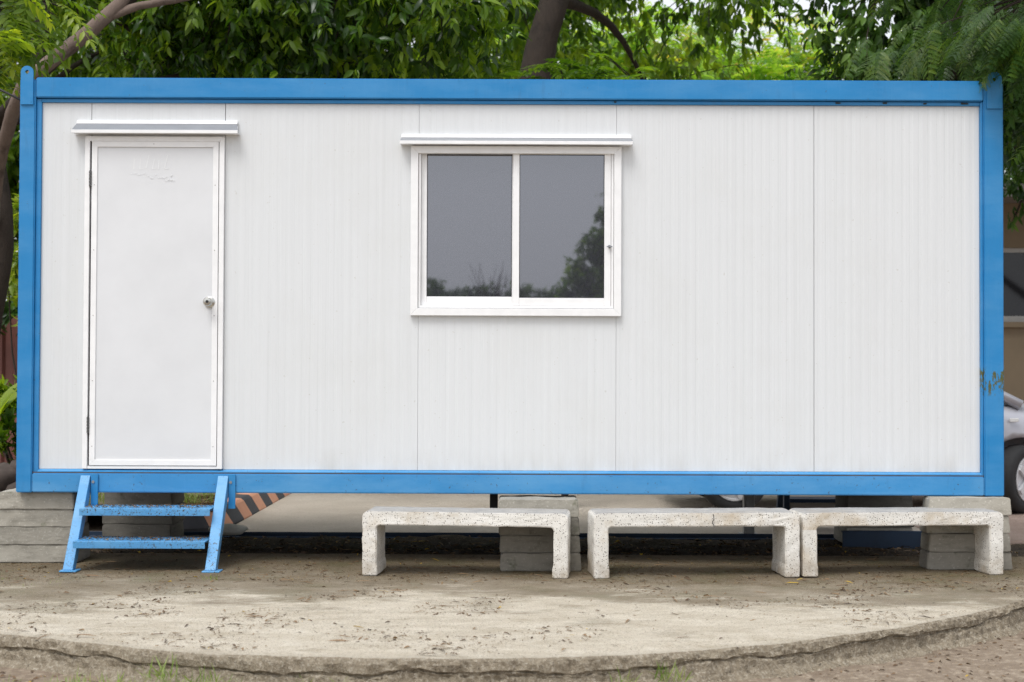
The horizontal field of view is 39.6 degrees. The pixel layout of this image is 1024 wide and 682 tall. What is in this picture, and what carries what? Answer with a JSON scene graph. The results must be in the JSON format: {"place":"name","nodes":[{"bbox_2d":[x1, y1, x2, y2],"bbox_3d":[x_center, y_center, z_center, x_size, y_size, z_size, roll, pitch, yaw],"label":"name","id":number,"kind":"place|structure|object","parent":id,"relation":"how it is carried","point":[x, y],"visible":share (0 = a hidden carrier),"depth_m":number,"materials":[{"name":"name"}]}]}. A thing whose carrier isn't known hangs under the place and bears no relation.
{"place":"outdoors","nodes":[
{"label":"outdoors","id":0,"kind":"place"},
{"bbox_2d":[88,492,237,504],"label":"ground","id":1,"kind":"structure","parent":0,"point":[184,494],"depth_m":12.88,"materials":[{"name":"soil"}]},
{"bbox_2d":[0,374,16,463],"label":"shrub","id":2,"kind":"object","parent":1,"relation":"on","point":[7,420],"visible":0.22,"depth_m":11.75,"materials":[{"name":"green plant"}]},
{"bbox_2d":[0,383,16,414],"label":"broad leaf plant","id":3,"kind":"object","parent":1,"relation":"on","point":[8,397],"visible":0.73,"depth_m":11.62,"materials":[{"name":"green plant"}]},
{"bbox_2d":[0,308,17,462],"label":"sheet fence","id":4,"kind":"object","parent":1,"relation":"on","point":[7,371],"depth_m":15.26,"materials":[{"name":"brown metal"}]},
{"bbox_2d":[1,296,17,462],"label":"shrub","id":5,"kind":"object","parent":1,"relation":"on","point":[6,320],"visible":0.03,"depth_m":14.65,"materials":[{"name":"green plant"}]},
{"bbox_2d":[6,193,18,381],"bbox_3d":[-4.690,-0.004,14.025,0.775,2.935,0.784,0,-1,0],"label":"shrub","id":6,"kind":"object","parent":1,"relation":"on","point":[12,292],"visible":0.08,"depth_m":13.91,"materials":[{"name":"green plant"}]},
{"bbox_2d":[0,7,136,278],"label":"dense tree","id":7,"kind":"object","parent":1,"relation":"on","point":[12,163],"visible":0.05,"depth_m":21.88,"materials":[{"name":"green plant"}]},
{"bbox_2d":[0,0,161,105],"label":"slim tree","id":8,"kind":"object","parent":1,"relation":"on","point":[75,65],"visible":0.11,"depth_m":16.53,"materials":[{"name":"green plant"}]},
{"bbox_2d":[0,0,538,333],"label":"broadleaf tree","id":9,"kind":"object","parent":1,"relation":"on","point":[326,39],"visible":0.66,"depth_m":13.01,"materials":[{"name":"green plant"}]},
{"bbox_2d":[3,492,691,681],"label":"grass","id":10,"kind":"structure","parent":0,"point":[194,498],"depth_m":5.94,"materials":[{"name":"green plant"}]},
{"bbox_2d":[6,0,1010,300],"label":"sky","id":11,"kind":"structure","parent":0,"point":[805,4],"materials":[{"name":"white"}]},
{"bbox_2d":[0,553,1023,681],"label":"pavement","id":12,"kind":"structure","parent":0,"point":[815,639],"depth_m":6.89,"materials":[{"name":"concrete"}]},
{"bbox_2d":[0,545,89,562],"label":"concrete block","id":13,"kind":"object","parent":12,"relation":"on","point":[35,553],"depth_m":8.73,"materials":[{"name":"grey concrete"}]},
{"bbox_2d":[0,522,89,544],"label":"concrete block","id":14,"kind":"object","parent":13,"relation":"on","point":[34,535],"depth_m":8.73,"materials":[{"name":"grey concrete"}]},
{"bbox_2d":[0,509,87,526],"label":"concrete block","id":15,"kind":"object","parent":14,"relation":"on","point":[35,518],"depth_m":8.74,"materials":[{"name":"grey concrete"}]},
{"bbox_2d":[0,488,77,509],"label":"concrete block","id":16,"kind":"object","parent":15,"relation":"on","point":[12,499],"depth_m":8.73,"materials":[{"name":"grey concrete"}]},
{"bbox_2d":[59,474,235,572],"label":"entrance steps","id":17,"kind":"structure","parent":12,"relation":"on","point":[226,489],"depth_m":8.46,"materials":[{"name":"blue paint"}]},
{"bbox_2d":[362,506,570,578],"bbox_3d":[-0.261,1.179,8.345,1.199,0.376,0.304,0,-1,5],"label":"concrete bench","id":18,"kind":"object","parent":12,"relation":"on","point":[376,520],"visible":1,"depth_m":8.22,"materials":[{"name":"grey concrete"}]},
{"bbox_2d":[500,553,580,570],"bbox_3d":[0.171,1.317,8.596,0.487,0.110,0.306,0,-1,0],"label":"concrete block","id":19,"kind":"object","parent":12,"relation":"on","point":[526,561],"depth_m":8.45,"materials":[{"name":"grey concrete"}]},
{"bbox_2d":[499,535,579,552],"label":"concrete block","id":20,"kind":"object","parent":19,"relation":"on","point":[526,543],"depth_m":8.46,"materials":[{"name":"grey concrete"}]},
{"bbox_2d":[499,518,579,535],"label":"concrete block","id":21,"kind":"object","parent":20,"relation":"on","point":[574,529],"depth_m":8.46,"materials":[{"name":"grey concrete"}]},
{"bbox_2d":[498,495,578,517],"bbox_3d":[0.159,1.001,8.621,0.486,0.110,0.312,0,-1,0],"label":"concrete block","id":22,"kind":"object","parent":21,"relation":"on","point":[569,503],"depth_m":8.47,"materials":[{"name":"grey concrete"}]},
{"bbox_2d":[587,508,799,578],"bbox_3d":[1.060,1.182,8.348,1.207,0.379,0.311,0,-1,-4],"label":"concrete bench","id":23,"kind":"object","parent":12,"relation":"on","point":[784,523],"visible":1,"depth_m":8.23,"materials":[{"name":"grey concrete"}]},
{"bbox_2d":[790,507,1003,576],"bbox_3d":[2.277,1.191,8.460,1.217,0.377,0.305,0,-1,-6],"label":"concrete bench","id":24,"kind":"object","parent":12,"relation":"on","point":[988,531],"visible":0.87,"depth_m":8.34,"materials":[{"name":"grey concrete"}]},
{"bbox_2d":[919,549,1011,569],"bbox_3d":[2.760,1.328,8.655,0.519,0.113,0.170,0,-1,0],"label":"concrete block","id":25,"kind":"object","parent":12,"relation":"on","point":[928,560],"depth_m":8.57,"materials":[{"name":"grey concrete"}]},
{"bbox_2d":[921,532,1010,551],"bbox_3d":[2.759,1.219,8.656,0.499,0.112,0.184,0,-1,0],"label":"concrete block","id":26,"kind":"object","parent":25,"relation":"on","point":[947,542],"depth_m":8.57,"materials":[{"name":"grey concrete"}]},
{"bbox_2d":[919,516,1009,532],"bbox_3d":[2.757,1.110,8.666,0.511,0.113,0.152,0,-1,0],"label":"concrete block","id":27,"kind":"object","parent":26,"relation":"on","point":[953,528],"depth_m":8.59,"materials":[{"name":"grey concrete"}]},
{"bbox_2d":[922,496,1011,515],"bbox_3d":[2.767,1.001,8.660,0.503,0.112,0.152,0,-1,0],"label":"concrete block","id":28,"kind":"object","parent":27,"relation":"on","point":[1001,504],"depth_m":8.59,"materials":[{"name":"grey concrete"}]},
{"bbox_2d":[16,66,1003,507],"bbox_3d":[-0.007,-0.252,9.866,6.023,2.795,2.481,0,-1,0],"label":"portable cabin","id":29,"kind":"object","parent":28,"relation":"on","point":[492,288],"visible":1,"depth_m":8.72,"materials":[{"name":"white metal"}]},
{"bbox_2d":[0,89,19,100],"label":"cable","id":30,"kind":"object","parent":29,"relation":"attached to","point":[9,94],"visible":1,"depth_m":8.75,"materials":[{"name":"grey"}]},
{"bbox_2d":[86,141,218,465],"bbox_3d":[-2.198,-0.232,8.678,0.792,1.984,0.105,0,-1,0],"label":"door","id":31,"kind":"structure","parent":29,"relation":"in","point":[155,204],"depth_m":8.71,"materials":[{"name":"white metal"}]},
{"bbox_2d":[410,146,621,315],"bbox_3d":[0.025,-0.673,8.743,1.290,1.040,0.084,0,-1,0],"label":"window","id":32,"kind":"structure","parent":29,"relation":"in","point":[502,230],"depth_m":8.74,"materials":[{"name":"white metal"}]},
{"bbox_2d":[0,516,1023,681],"bbox_3d":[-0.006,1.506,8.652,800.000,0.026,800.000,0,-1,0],"label":"ground","id":33,"kind":"structure","parent":0,"point":[1011,662],"depth_m":6.32,"materials":[{"name":"soil"}]},
{"bbox_2d":[0,0,108,107],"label":"feathery tree","id":34,"kind":"object","parent":33,"relation":"on","point":[13,29],"visible":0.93,"depth_m":9.69,"materials":[{"name":"green plant"}]},
{"bbox_2d":[183,493,290,531],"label":"striped kerb","id":35,"kind":"structure","parent":33,"relation":"on","point":[247,505],"depth_m":12.27,"materials":[{"name":"paint"}]},
{"bbox_2d":[0,494,1023,681],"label":"leaf litter","id":36,"kind":"object","parent":33,"relation":"on","point":[208,502],"visible":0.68,"depth_m":8.31,"materials":[{"name":"brown plant"}]},
{"bbox_2d":[843,0,1023,164],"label":"feathery tree","id":37,"kind":"object","parent":33,"relation":"on","point":[1004,38],"visible":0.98,"depth_m":9.02,"materials":[{"name":"green plant"}]},
{"bbox_2d":[90,535,1023,556],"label":"ground","id":38,"kind":"structure","parent":0,"point":[483,542],"depth_m":10.37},
{"bbox_2d":[102,519,183,536],"bbox_3d":[-2.804,1.441,10.823,0.523,0.138,0.408,0,-1,0],"label":"concrete block","id":39,"kind":"object","parent":38,"relation":"on","point":[148,530],"depth_m":10.62,"materials":[{"name":"grey concrete"}]},
{"bbox_2d":[102,502,184,523],"bbox_3d":[-2.802,1.306,10.839,0.534,0.138,0.411,0,-1,0],"label":"concrete block","id":40,"kind":"object","parent":39,"relation":"on","point":[139,519],"depth_m":10.64,"materials":[{"name":"grey concrete"}]},
{"bbox_2d":[104,492,184,504],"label":"concrete block","id":41,"kind":"object","parent":40,"relation":"on","point":[116,498],"depth_m":10.63,"materials":[{"name":"grey concrete"}]},
{"bbox_2d":[208,523,247,534],"bbox_3d":[-2.188,1.452,10.972,0.312,0.086,0.169,0,-1,0],"label":"stone","id":42,"kind":"object","parent":38,"relation":"on","point":[231,529],"visible":0.65,"depth_m":10.92,"materials":[{"name":"grey stone"}]},
{"bbox_2d":[89,531,836,539],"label":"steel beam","id":43,"kind":"structure","parent":38,"relation":"on","point":[581,535],"depth_m":11.11,"materials":[{"name":"black metal"}]},
{"bbox_2d":[834,526,912,541],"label":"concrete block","id":44,"kind":"object","parent":38,"relation":"on","point":[837,533],"depth_m":10.64,"materials":[{"name":"grey concrete"}]},
{"bbox_2d":[835,504,914,526],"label":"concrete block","id":45,"kind":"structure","parent":44,"relation":"on","point":[837,506],"depth_m":10.61,"materials":[{"name":"grey concrete"}]},
{"bbox_2d":[835,495,912,507],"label":"concrete block","id":46,"kind":"object","parent":45,"relation":"on","point":[872,501],"depth_m":10.64,"materials":[{"name":"grey concrete"}]},
{"bbox_2d":[841,530,922,548],"bbox_3d":[2.769,1.471,10.538,0.650,0.127,0.050,0,-1,0],"label":"steel plate","id":47,"kind":"object","parent":38,"relation":"on","point":[879,539],"visible":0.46,"depth_m":10.51,"materials":[{"name":"metal"}]},
{"bbox_3d":[-3.932,1.374,11.106,0.359,0.214,0.295,0,-1,0],"label":"rock","id":48,"kind":"object","parent":38,"relation":"on","visible":0},
{"bbox_2d":[5,481,15,489],"bbox_3d":[-3.870,1.193,11.201,0.271,0.204,0.277,0,-1,0],"label":"rock","id":49,"kind":"object","parent":48,"relation":"on","point":[11,486],"visible":0.09,"depth_m":11.11,"materials":[{"name":"grey stone"}]},
{"bbox_2d":[418,554,735,555],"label":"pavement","id":50,"kind":"structure","parent":0,"point":[479,554],"depth_m":9.23,"materials":[{"name":"concrete"}]},
{"bbox_2d":[236,493,920,540],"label":"road","id":51,"kind":"structure","parent":0,"point":[317,512],"depth_m":13.34,"materials":[{"name":"concrete"}]},
{"bbox_2d":[385,0,624,79],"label":"dense tree","id":52,"kind":"object","parent":51,"relation":"on","point":[521,24],"visible":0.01,"depth_m":24.11,"materials":[{"name":"green plant"}]},
{"bbox_2d":[459,52,658,495],"bbox_3d":[0.345,-0.602,13.358,2.030,4.147,1.171,0,-1,0],"label":"sapling","id":53,"kind":"object","parent":51,"relation":"on","point":[554,65],"visible":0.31,"depth_m":13.22,"materials":[{"name":"green plant"}]},
{"bbox_2d":[411,0,802,79],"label":"broadleaf tree","id":54,"kind":"object","parent":51,"relation":"on","point":[548,23],"visible":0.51,"depth_m":16.42,"materials":[{"name":"green plant"}]},
{"bbox_2d":[490,2,873,80],"bbox_3d":[3.895,-3.115,31.922,11.276,10.140,5.340,0,-1,0],"label":"bright tree","id":55,"kind":"object","parent":51,"relation":"on","point":[609,37],"depth_m":31.52,"materials":[{"name":"green plant"}]},
{"bbox_2d":[738,495,756,533],"bbox_3d":[1.865,1.177,11.229,0.140,0.695,0.140,0,-1,0],"label":"channel post","id":56,"kind":"object","parent":51,"relation":"on","point":[748,501],"visible":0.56,"depth_m":11.19,"materials":[{"name":"black metal"}]},
{"bbox_2d":[776,495,834,509],"bbox_3d":[2.528,1.210,11.485,0.745,0.645,0.454,0,-1,0],"label":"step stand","id":57,"kind":"object","parent":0,"point":[784,501],"visible":0.11,"depth_m":11.49,"materials":[{"name":"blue metal"}]},
{"bbox_2d":[912,496,1023,544],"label":"pavement","id":58,"kind":"structure","parent":0,"point":[1016,524],"depth_m":11.96,"materials":[{"name":"grey concrete"}]},
{"bbox_2d":[584,0,904,79],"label":"bright tree","id":59,"kind":"object","parent":58,"relation":"on","point":[775,66],"visible":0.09,"depth_m":24.99,"materials":[{"name":"green plant"}]},
{"bbox_2d":[700,391,1023,512],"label":"parked car","id":60,"kind":"object","parent":58,"relation":"on","point":[1014,449],"visible":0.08,"depth_m":12.84,"materials":[{"name":"silver metal"}]},
{"bbox_2d":[775,0,1023,185],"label":"dark tree","id":61,"kind":"object","parent":58,"relation":"on","point":[856,25],"visible":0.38,"depth_m":13.87,"materials":[{"name":"green plant"}]},
{"bbox_2d":[889,1,1023,183],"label":"dense tree","id":62,"kind":"object","parent":58,"relation":"on","point":[1006,172],"depth_m":26.48,"materials":[{"name":"green plant"}]},
{"bbox_2d":[937,21,1023,231],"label":"hanging tree","id":63,"kind":"object","parent":58,"relation":"on","point":[1013,190],"visible":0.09,"depth_m":15.70,"materials":[{"name":"green plant"}]},
{"bbox_2d":[1003,184,1023,402],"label":"beige building","id":64,"kind":"structure","parent":0,"point":[1013,274],"depth_m":18.21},
{"bbox_2d":[1003,248,1023,326],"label":"window","id":65,"kind":"structure","parent":64,"relation":"in","point":[1013,258],"depth_m":18.25,"materials":[{"name":"grey glass"}]},
{"bbox_3d":[-4.256,1.390,11.263,0.435,0.289,0.412,0,-1,0],"label":"rock","id":66,"kind":"object","parent":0,"visible":0},
{"bbox_3d":[-4.094,1.270,11.160,0.380,0.238,0.338,0,-1,0],"label":"rock","id":67,"kind":"object","parent":66,"relation":"on","visible":0},
{"bbox_2d":[0,462,15,490],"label":"rock","id":68,"kind":"object","parent":67,"relation":"on","point":[7,474],"visible":0.48,"depth_m":11.14,"materials":[{"name":"grey stone"}]},
{"bbox_2d":[10,460,15,468],"bbox_3d":[-3.881,1.002,11.281,0.198,0.140,0.207,0,-1,0],"label":"rock","id":69,"kind":"object","parent":68,"relation":"on","point":[13,463],"visible":0.23,"depth_m":11.21,"materials":[{"name":"grey stone"}]}
]}

